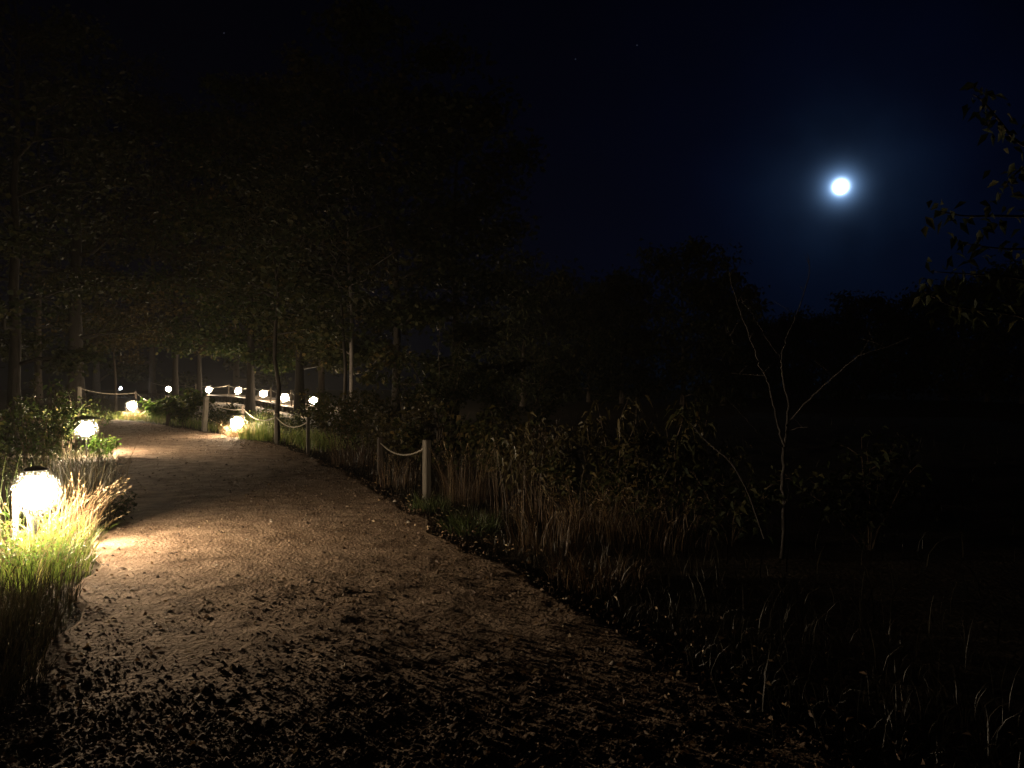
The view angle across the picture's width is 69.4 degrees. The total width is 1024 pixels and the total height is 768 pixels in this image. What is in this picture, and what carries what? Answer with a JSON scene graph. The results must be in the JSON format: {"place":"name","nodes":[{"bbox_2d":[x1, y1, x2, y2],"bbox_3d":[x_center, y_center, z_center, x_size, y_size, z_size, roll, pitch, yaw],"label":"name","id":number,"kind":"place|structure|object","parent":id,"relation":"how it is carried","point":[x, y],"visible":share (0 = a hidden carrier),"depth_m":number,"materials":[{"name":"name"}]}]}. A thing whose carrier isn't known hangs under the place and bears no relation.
{"place":"outdoors","nodes":[
{"label":"outdoors","id":0,"kind":"place"},
{"bbox_2d":[0,530,73,576],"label":"tussock","id":1,"kind":"object","parent":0,"point":[20,544],"visible":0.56,"depth_m":6.36,"materials":[{"name":"green plant"}]},
{"bbox_2d":[16,536,88,571],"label":"tussock","id":2,"kind":"object","parent":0,"point":[68,553],"visible":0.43,"depth_m":6.50,"materials":[{"name":"green plant"}]},
{"bbox_2d":[38,494,76,535],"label":"shrub","id":3,"kind":"object","parent":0,"point":[55,504],"visible":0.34,"depth_m":7.48,"materials":[{"name":"green plant"}]},
{"bbox_2d":[0,426,116,720],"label":"grass","id":4,"kind":"structure","parent":0,"point":[55,469],"depth_m":10.57,"materials":[{"name":"plant"}]},
{"bbox_2d":[0,409,391,452],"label":"verge grass","id":5,"kind":"structure","parent":0,"point":[297,442],"depth_m":23.48,"materials":[{"name":"plant"}]},
{"bbox_2d":[0,417,865,767],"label":"path","id":6,"kind":"structure","parent":0,"point":[156,507],"depth_m":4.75,"materials":[{"name":"gravel"}]},
{"bbox_2d":[0,433,1012,767],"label":"leaf litter","id":7,"kind":"object","parent":6,"relation":"on","point":[604,723],"visible":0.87,"depth_m":4.28,"materials":[{"name":"brown plant"}]},
{"bbox_2d":[0,390,1023,767],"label":"ground","id":8,"kind":"structure","parent":0,"point":[990,546],"depth_m":7.26,"materials":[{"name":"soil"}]},
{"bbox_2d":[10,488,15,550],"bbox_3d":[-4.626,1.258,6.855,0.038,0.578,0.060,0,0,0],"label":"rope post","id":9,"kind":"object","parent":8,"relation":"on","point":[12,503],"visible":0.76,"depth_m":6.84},
{"bbox_2d":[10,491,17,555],"bbox_3d":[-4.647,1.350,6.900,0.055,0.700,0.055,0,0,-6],"label":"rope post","id":10,"kind":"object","parent":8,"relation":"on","point":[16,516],"visible":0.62,"depth_m":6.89,"materials":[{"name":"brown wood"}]},
{"bbox_2d":[0,503,33,546],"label":"shrub","id":11,"kind":"object","parent":8,"relation":"on","point":[19,521],"visible":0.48,"depth_m":7.01,"materials":[{"name":"green plant"}]},
{"bbox_2d":[0,452,58,543],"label":"grass tussock","id":12,"kind":"object","parent":8,"relation":"on","point":[7,499],"depth_m":7.40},
{"bbox_2d":[0,621,61,717],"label":"grass tussock","id":13,"kind":"object","parent":8,"relation":"on","point":[32,673],"depth_m":3.94,"materials":[{"name":"plant"}]},
{"bbox_2d":[0,421,63,505],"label":"shrub","id":14,"kind":"object","parent":8,"relation":"on","point":[16,464],"visible":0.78,"depth_m":10.08,"materials":[{"name":"green plant"}]},
{"bbox_2d":[16,465,54,551],"bbox_3d":[-4.510,1.273,7.000,0.454,1.015,0.454,0,0,0],"label":"path lamp","id":15,"kind":"object","parent":8,"relation":"on","point":[35,493],"visible":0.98,"depth_m":6.92,"materials":[{"name":"glass"}]},
{"bbox_2d":[0,583,79,669],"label":"grass tussock","id":16,"kind":"object","parent":8,"relation":"on","point":[7,628],"depth_m":4.64,"materials":[{"name":"plant"}]},
{"bbox_2d":[0,395,82,465],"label":"shrub","id":17,"kind":"object","parent":8,"relation":"on","point":[24,404],"visible":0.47,"depth_m":14.97,"materials":[{"name":"green plant"}]},
{"bbox_2d":[0,503,88,566],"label":"grass tussock","id":18,"kind":"object","parent":8,"relation":"on","point":[29,537],"depth_m":6.78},
{"bbox_2d":[0,374,96,481],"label":"shrub","id":19,"kind":"object","parent":8,"relation":"on","point":[21,434],"visible":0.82,"depth_m":12.59,"materials":[{"name":"green plant"}]},
{"bbox_2d":[0,550,103,626],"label":"grass tussock","id":20,"kind":"object","parent":8,"relation":"on","point":[24,589],"depth_m":5.43,"materials":[{"name":"plant"}]},
{"bbox_2d":[0,525,106,593],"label":"grass tussock","id":21,"kind":"object","parent":8,"relation":"on","point":[56,564],"depth_m":6.15,"materials":[{"name":"plant"}]},
{"bbox_2d":[0,90,109,403],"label":"tree","id":22,"kind":"object","parent":8,"relation":"on","point":[39,369],"visible":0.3,"depth_m":61.78,"materials":[{"name":"green plant"}]},
{"bbox_2d":[3,374,107,440],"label":"shrub","id":23,"kind":"object","parent":8,"relation":"on","point":[56,396],"visible":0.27,"depth_m":20.98,"materials":[{"name":"green plant"}]},
{"bbox_2d":[16,411,112,499],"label":"grass tussock","id":24,"kind":"object","parent":8,"relation":"on","point":[96,468],"depth_m":10.48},
{"bbox_2d":[35,388,100,453],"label":"shrub","id":25,"kind":"object","parent":8,"relation":"on","point":[75,415],"visible":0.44,"depth_m":17.56,"materials":[{"name":"green plant"}]},
{"bbox_2d":[0,445,141,539],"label":"grass tussock","id":26,"kind":"object","parent":8,"relation":"on","point":[106,509],"depth_m":7.91,"materials":[{"name":"plant"}]},
{"bbox_2d":[16,510,129,563],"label":"grass tussock","id":27,"kind":"object","parent":8,"relation":"on","point":[83,542],"depth_m":6.91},
{"bbox_2d":[33,395,113,446],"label":"shrub","id":28,"kind":"object","parent":8,"relation":"on","point":[95,423],"visible":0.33,"depth_m":19.68,"materials":[{"name":"green plant"}]},
{"bbox_2d":[23,471,131,550],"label":"grass tussock","id":29,"kind":"object","parent":8,"relation":"on","point":[86,511],"depth_m":7.49,"materials":[{"name":"plant"}]},
{"bbox_2d":[12,409,142,487],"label":"grass tussock","id":30,"kind":"object","parent":8,"relation":"on","point":[75,456],"depth_m":12.12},
{"bbox_2d":[77,387,81,407],"bbox_3d":[-21.288,0.915,36.400,0.170,1.570,0.170,0,0,-23],"label":"rope post","id":31,"kind":"object","parent":8,"relation":"on","point":[79,391],"visible":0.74,"depth_m":36.33,"materials":[{"name":"brown wood"}]},
{"bbox_2d":[73,415,99,454],"bbox_3d":[-9.784,1.252,17.000,0.572,1.075,0.572,0,0,-40],"label":"path lamp","id":32,"kind":"object","parent":8,"relation":"on","point":[83,428],"visible":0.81,"depth_m":16.90,"materials":[{"name":"white metal"}]},
{"bbox_2d":[0,0,174,435],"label":"tree","id":33,"kind":"object","parent":8,"relation":"on","point":[17,344],"visible":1,"depth_m":24.56,"materials":[{"name":"green plant"}]},
{"bbox_2d":[21,98,159,395],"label":"tree","id":34,"kind":"object","parent":8,"relation":"on","point":[97,380],"visible":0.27,"depth_m":95.65,"materials":[{"name":"green plant"}]},
{"bbox_2d":[81,433,121,459],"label":"shrub","id":35,"kind":"object","parent":8,"relation":"on","point":[108,447],"visible":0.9,"depth_m":16.18,"materials":[{"name":"green plant"}]},
{"bbox_2d":[0,10,208,412],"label":"tree","id":36,"kind":"object","parent":8,"relation":"on","point":[75,329],"visible":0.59,"depth_m":39.99,"materials":[{"name":"green plant"}]},
{"bbox_2d":[37,278,179,410],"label":"tree","id":37,"kind":"object","parent":8,"relation":"on","point":[128,342],"visible":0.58,"depth_m":45.90,"materials":[{"name":"green plant"}]},
{"bbox_2d":[93,491,140,521],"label":"shrub","id":38,"kind":"object","parent":8,"relation":"on","point":[123,508],"visible":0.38,"depth_m":8.73,"materials":[{"name":"green plant"}]},
{"bbox_2d":[126,398,137,409],"bbox_3d":[-17.981,1.285,35.000,0.658,1.236,0.658,0,0,10],"label":"path lamp","id":39,"kind":"object","parent":8,"relation":"on","point":[131,405],"visible":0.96,"depth_m":34.88,"materials":[{"name":"white metal"}]},
{"bbox_2d":[119,409,146,418],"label":"grass tussock","id":40,"kind":"object","parent":8,"relation":"on","point":[130,415],"depth_m":34.69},
{"bbox_2d":[137,397,171,419],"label":"shrub","id":41,"kind":"object","parent":8,"relation":"on","point":[153,409],"visible":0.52,"depth_m":33.77,"materials":[{"name":"green plant"}]},
{"bbox_2d":[84,86,239,395],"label":"tree","id":42,"kind":"object","parent":8,"relation":"on","point":[182,378],"visible":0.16,"depth_m":95.57,"materials":[{"name":"green plant"}]},
{"bbox_2d":[166,396,170,424],"bbox_3d":[-13.753,1.090,29.600,0.170,1.220,0.170,0,0,-23],"label":"rope post","id":43,"kind":"object","parent":8,"relation":"on","point":[168,418],"visible":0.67,"depth_m":29.52,"materials":[{"name":"brown wood"}]},
{"bbox_2d":[64,87,278,399],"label":"tree","id":44,"kind":"object","parent":8,"relation":"on","point":[175,387],"visible":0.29,"depth_m":52.62,"materials":[{"name":"green plant"}]},
{"bbox_2d":[93,98,267,396],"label":"tree","id":45,"kind":"object","parent":8,"relation":"on","point":[177,344],"visible":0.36,"depth_m":57.10,"materials":[{"name":"green plant"}]},
{"bbox_2d":[157,385,216,424],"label":"shrub","id":46,"kind":"object","parent":8,"relation":"on","point":[186,408],"visible":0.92,"depth_m":29.61,"materials":[{"name":"green plant"}]},
{"bbox_2d":[201,396,208,431],"bbox_3d":[-10.634,1.067,25.637,0.150,1.270,0.150,0,-4,38],"label":"rope post","id":47,"kind":"object","parent":8,"relation":"on","point":[205,416],"visible":0.79,"depth_m":25.59,"materials":[{"name":"brown wood"}]},
{"bbox_2d":[192,397,241,426],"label":"shrub","id":48,"kind":"object","parent":8,"relation":"on","point":[219,416],"visible":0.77,"depth_m":27.28,"materials":[{"name":"green plant"}]},
{"bbox_2d":[146,115,291,394],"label":"tree","id":49,"kind":"object","parent":8,"relation":"on","point":[237,377],"visible":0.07,"depth_m":91.56,"materials":[{"name":"green plant"}]},
{"bbox_2d":[214,419,229,435],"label":"grass tussock","id":50,"kind":"object","parent":8,"relation":"on","point":[224,430],"depth_m":23.56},
{"bbox_2d":[99,393,372,417],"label":"boardwalk","id":51,"kind":"structure","parent":8,"relation":"on","point":[264,399],"depth_m":63.73,"materials":[{"name":"brown wood"}]},
{"bbox_2d":[117,68,355,413],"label":"tree","id":52,"kind":"object","parent":8,"relation":"on","point":[232,342],"visible":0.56,"depth_m":40.68,"materials":[{"name":"green plant"}]},
{"bbox_2d":[228,412,246,431],"bbox_3d":[-8.352,1.393,22.500,0.572,1.075,0.572,0,0,-30],"label":"path lamp","id":53,"kind":"object","parent":8,"relation":"on","point":[234,421],"visible":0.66,"depth_m":22.39,"materials":[{"name":"white metal"}]},
{"bbox_2d":[224,420,261,437],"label":"grass tussock","id":54,"kind":"object","parent":8,"relation":"on","point":[232,433],"depth_m":22.16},
{"bbox_2d":[232,405,274,426],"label":"shrub","id":55,"kind":"object","parent":8,"relation":"on","point":[269,415],"visible":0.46,"depth_m":24.87,"materials":[{"name":"green plant"}]},
{"bbox_2d":[233,410,273,440],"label":"grass tussock","id":56,"kind":"object","parent":8,"relation":"on","point":[248,433],"depth_m":21.41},
{"bbox_2d":[128,150,384,442],"bbox_3d":[-6.568,-2.239,20.720,6.094,7.882,6.237,0,0,19],"label":"tree","id":57,"kind":"object","parent":8,"relation":"on","point":[274,312],"visible":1,"depth_m":20.22,"materials":[{"name":"green plant"}]},
{"bbox_2d":[258,388,267,396],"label":"path lamp","id":58,"kind":"object","parent":8,"relation":"on","point":[262,393],"visible":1,"depth_m":55.84,"materials":[{"name":"white metal"}]},
{"bbox_2d":[152,69,397,415],"bbox_3d":[-12.074,-7.705,39.423,12.592,18.815,12.213,0,0,0],"label":"tree","id":59,"kind":"object","parent":8,"relation":"on","point":[299,367],"visible":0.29,"depth_m":38.27,"materials":[{"name":"green plant"}]},
{"bbox_2d":[274,413,277,444],"bbox_3d":[-6.380,1.245,20.000,0.085,0.910,0.085,0,0,-23],"label":"rope post","id":60,"kind":"object","parent":8,"relation":"on","point":[275,429],"visible":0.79,"depth_m":19.96,"materials":[{"name":"brown wood"}]},
{"bbox_2d":[281,391,289,404],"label":"path lamp","id":61,"kind":"object","parent":8,"relation":"on","point":[284,398],"visible":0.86,"depth_m":48.86,"materials":[{"name":"white metal"}]},
{"bbox_2d":[260,406,320,436],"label":"shrub","id":62,"kind":"object","parent":8,"relation":"on","point":[284,420],"visible":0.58,"depth_m":22.75,"materials":[{"name":"green plant"}]},
{"bbox_2d":[160,55,441,422],"bbox_3d":[-8.121,-5.913,31.646,11.528,15.227,10.581,0,0,0],"label":"tree","id":63,"kind":"object","parent":8,"relation":"on","point":[280,338],"visible":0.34,"depth_m":30.06,"materials":[{"name":"green plant"}]},
{"bbox_2d":[306,417,309,455],"bbox_3d":[-4.743,1.235,17.200,0.075,0.930,0.075,0,0,-23],"label":"rope post","id":64,"kind":"object","parent":8,"relation":"on","point":[307,435],"visible":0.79,"depth_m":17.17,"materials":[{"name":"brown wood"}]},
{"bbox_2d":[315,251,346,417],"bbox_3d":[-5.970,-1.442,23.988,1.127,5.995,0.599,0,0,-27],"label":"dead branch tree","id":65,"kind":"object","parent":8,"relation":"on","point":[344,360],"visible":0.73,"depth_m":23.97,"materials":[{"name":"wood"}]},
{"bbox_2d":[210,35,475,430],"bbox_3d":[-6.034,-5.089,25.831,9.590,13.583,9.719,0,0,0],"label":"tree","id":66,"kind":"object","parent":8,"relation":"on","point":[309,76],"visible":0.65,"depth_m":25.28,"materials":[{"name":"green plant"}]},
{"bbox_2d":[294,384,395,448],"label":"shrub","id":67,"kind":"object","parent":8,"relation":"on","point":[318,420],"visible":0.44,"depth_m":18.80,"materials":[{"name":"green plant"}]},
{"bbox_2d":[323,432,376,467],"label":"grass tussock","id":68,"kind":"object","parent":8,"relation":"on","point":[360,458],"depth_m":14.89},
{"bbox_2d":[310,383,411,460],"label":"shrub","id":69,"kind":"object","parent":8,"relation":"on","point":[346,417],"visible":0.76,"depth_m":15.84,"materials":[{"name":"green plant"}]},
{"bbox_2d":[377,437,382,474],"bbox_3d":[-2.388,1.330,13.400,0.095,0.740,0.095,0,0,-29],"label":"rope post","id":70,"kind":"object","parent":8,"relation":"on","point":[379,449],"visible":0.74,"depth_m":13.36,"materials":[{"name":"brown wood"}]},
{"bbox_2d":[247,0,531,429],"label":"tree","id":71,"kind":"object","parent":8,"relation":"on","point":[416,312],"visible":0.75,"depth_m":26.02,"materials":[{"name":"green plant"}]},
{"bbox_2d":[370,449,420,489],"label":"grass tussock","id":72,"kind":"object","parent":8,"relation":"on","point":[399,479],"depth_m":11.79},
{"bbox_2d":[360,390,443,469],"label":"shrub","id":73,"kind":"object","parent":8,"relation":"on","point":[418,415],"visible":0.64,"depth_m":14.18,"materials":[{"name":"green plant"}]},
{"bbox_2d":[422,439,430,499],"bbox_3d":[-1.242,1.255,10.760,0.100,0.890,0.100,0,0,-41],"label":"rope post","id":74,"kind":"object","parent":8,"relation":"on","point":[426,468],"visible":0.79,"depth_m":10.72,"materials":[{"name":"brown wood"}]},
{"bbox_2d":[380,443,421,455],"bbox_3d":[-1.813,1.039,12.076,0.029,0.282,2.890,0,0,-24],"label":"rope","id":75,"kind":"object","parent":74,"relation":"attached to","point":[400,454],"visible":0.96,"depth_m":12.07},
{"bbox_2d":[402,488,457,513],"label":"grass tussock","id":76,"kind":"object","parent":8,"relation":"on","point":[430,503],"depth_m":9.58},
{"bbox_2d":[373,320,487,448],"bbox_3d":[-2.060,0.035,18.932,3.004,3.263,2.978,0,0,0],"label":"shrub","id":77,"kind":"object","parent":8,"relation":"on","point":[459,359],"visible":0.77,"depth_m":18.80,"materials":[{"name":"green plant"}]},
{"bbox_2d":[388,397,500,478],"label":"shrub","id":78,"kind":"object","parent":8,"relation":"on","point":[455,425],"visible":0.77,"depth_m":13.00,"materials":[{"name":"green plant"}]},
{"bbox_2d":[357,82,556,422],"bbox_3d":[-2.278,-5.285,30.410,8.043,13.978,9.724,0,0,0],"label":"tree","id":79,"kind":"object","parent":8,"relation":"on","point":[463,332],"visible":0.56,"depth_m":29.33,"materials":[{"name":"green plant"}]},
{"bbox_2d":[429,433,500,506],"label":"grass tussock","id":80,"kind":"object","parent":8,"relation":"on","point":[461,496],"depth_m":10.12,"materials":[{"name":"plant"}]},
{"bbox_2d":[423,503,530,537],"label":"grass tussock","id":81,"kind":"object","parent":8,"relation":"on","point":[461,527],"depth_m":8.21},
{"bbox_2d":[460,405,549,491],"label":"shrub","id":82,"kind":"object","parent":8,"relation":"on","point":[488,440],"visible":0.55,"depth_m":11.19,"materials":[{"name":"green plant"}]},
{"bbox_2d":[432,245,602,406],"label":"tree","id":83,"kind":"object","parent":8,"relation":"on","point":[523,387],"visible":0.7,"depth_m":54.53,"materials":[{"name":"green plant"}]},
{"bbox_2d":[484,420,561,524],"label":"grass tussock","id":84,"kind":"object","parent":8,"relation":"on","point":[526,495],"depth_m":8.94,"materials":[{"name":"plant"}]},
{"bbox_2d":[488,411,607,513],"bbox_3d":[0.432,1.027,9.514,1.302,1.372,1.563,0,0,-33],"label":"shrub","id":85,"kind":"object","parent":8,"relation":"on","point":[517,456],"visible":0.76,"depth_m":9.48,"materials":[{"name":"green plant"}]},
{"bbox_2d":[500,492,605,556],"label":"grass tussock","id":86,"kind":"object","parent":8,"relation":"on","point":[568,537],"depth_m":7.37,"materials":[{"name":"plant"}]},
{"bbox_2d":[499,266,607,400],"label":"tree","id":87,"kind":"object","parent":8,"relation":"on","point":[580,394],"visible":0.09,"depth_m":71.48,"materials":[{"name":"green plant"}]},
{"bbox_2d":[523,434,632,520],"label":"shrub","id":88,"kind":"object","parent":8,"relation":"on","point":[561,470],"visible":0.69,"depth_m":8.86,"materials":[{"name":"green plant"}]},
{"bbox_2d":[527,474,663,541],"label":"grass tussock","id":89,"kind":"object","parent":8,"relation":"on","point":[585,517],"depth_m":8.10,"materials":[{"name":"plant"}]},
{"bbox_2d":[536,538,670,597],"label":"grass tussock","id":90,"kind":"object","parent":8,"relation":"on","point":[620,573],"depth_m":6.03,"materials":[{"name":"plant"}]},
{"bbox_2d":[575,395,667,523],"bbox_3d":[1.325,0.893,8.875,1.093,1.538,0.985,0,0,-16],"label":"tall weed","id":91,"kind":"object","parent":8,"relation":"on","point":[603,441],"visible":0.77,"depth_m":8.77,"materials":[{"name":"green plant"}]},
{"bbox_2d":[586,435,693,533],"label":"shrub","id":92,"kind":"object","parent":8,"relation":"on","point":[651,492],"visible":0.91,"depth_m":8.05,"materials":[{"name":"green plant"}]},
{"bbox_2d":[574,484,733,556],"bbox_3d":[1.450,1.350,7.691,1.612,0.600,1.754,0,0,-25],"label":"grass tussock","id":93,"kind":"object","parent":8,"relation":"on","point":[650,537],"depth_m":7.49,"materials":[{"name":"plant"}]},
{"bbox_2d":[613,396,726,524],"bbox_3d":[1.854,0.894,8.652,1.278,1.539,1.106,0,0,0],"label":"shrub","id":94,"kind":"object","parent":8,"relation":"on","point":[688,449],"visible":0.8,"depth_m":8.54,"materials":[{"name":"green plant"}]},
{"bbox_2d":[600,235,779,405],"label":"tree","id":95,"kind":"object","parent":8,"relation":"on","point":[681,370],"visible":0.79,"depth_m":58.98,"materials":[{"name":"green plant"}]},
{"bbox_2d":[642,409,753,526],"bbox_3d":[2.064,0.972,8.636,1.386,1.386,1.033,0,0,33],"label":"shrub","id":96,"kind":"object","parent":8,"relation":"on","point":[734,455],"visible":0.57,"depth_m":8.54,"materials":[{"name":"green plant"}]},
{"bbox_2d":[675,264,775,405],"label":"tree","id":97,"kind":"object","parent":8,"relation":"on","point":[722,343],"visible":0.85,"depth_m":57.19,"materials":[{"name":"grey plant"}]},
{"bbox_2d":[690,423,764,538],"bbox_3d":[1.938,0.874,6.746,0.702,1.015,0.142,0,0,35],"label":"leaning cane","id":98,"kind":"object","parent":8,"relation":"on","point":[748,493],"visible":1,"depth_m":6.60,"materials":[{"name":"brown plant"}]},
{"bbox_2d":[665,457,797,546],"bbox_3d":[2.272,1.205,7.550,1.421,0.918,1.318,0,0,0],"label":"shrub","id":99,"kind":"object","parent":8,"relation":"on","point":[756,497],"visible":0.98,"depth_m":7.51,"materials":[{"name":"green plant"}]},
{"bbox_2d":[702,314,813,398],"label":"tree","id":100,"kind":"object","parent":8,"relation":"on","point":[761,382],"visible":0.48,"depth_m":82.20,"materials":[{"name":"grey plant"}]},
{"bbox_2d":[746,304,850,397],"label":"tree","id":101,"kind":"object","parent":8,"relation":"on","point":[800,315],"visible":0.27,"depth_m":85.64,"materials":[{"name":"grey plant"}]},
{"bbox_2d":[719,255,911,558],"bbox_3d":[2.740,0.176,6.815,1.517,2.963,1.201,0,0,20],"label":"bare sapling","id":102,"kind":"object","parent":8,"relation":"on","point":[784,500],"visible":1,"depth_m":6.98,"materials":[{"name":"brown plant"}]},
{"bbox_2d":[785,426,941,550],"bbox_3d":[3.624,1.059,7.494,1.537,1.214,1.675,0,0,0],"label":"shrub","id":103,"kind":"object","parent":8,"relation":"on","point":[868,519],"visible":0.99,"depth_m":7.49,"materials":[{"name":"green plant"}]},
{"bbox_2d":[865,266,1021,400],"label":"tree","id":104,"kind":"object","parent":8,"relation":"on","point":[906,329],"visible":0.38,"depth_m":71.32,"materials":[{"name":"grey plant"}]},
{"bbox_2d":[902,263,1023,401],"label":"tree","id":105,"kind":"object","parent":8,"relation":"on","point":[966,293],"visible":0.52,"depth_m":65.89,"materials":[{"name":"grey plant"}]},
{"bbox_2d":[911,81,1023,339],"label":"leafy tree","id":106,"kind":"object","parent":8,"relation":"on","point":[1010,138],"visible":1,"depth_m":4.90,"materials":[{"name":"green plant"}]},
{"bbox_2d":[938,259,1023,403],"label":"tree","id":107,"kind":"object","parent":8,"relation":"on","point":[982,354],"visible":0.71,"depth_m":61.96,"materials":[{"name":"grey plant"}]},
{"bbox_2d":[0,0,1023,389],"label":"sky","id":108,"kind":"structure","parent":0,"point":[668,122],"materials":[{"name":"blue"}]},
{"bbox_2d":[545,410,1023,764],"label":"meadow grass","id":109,"kind":"structure","parent":0,"point":[874,618],"depth_m":4.88,"materials":[{"name":"plant"}]},
{"bbox_2d":[833,180,847,193],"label":"moon","id":110,"kind":"object","parent":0,"point":[840,186],"visible":1,"depth_m":993.95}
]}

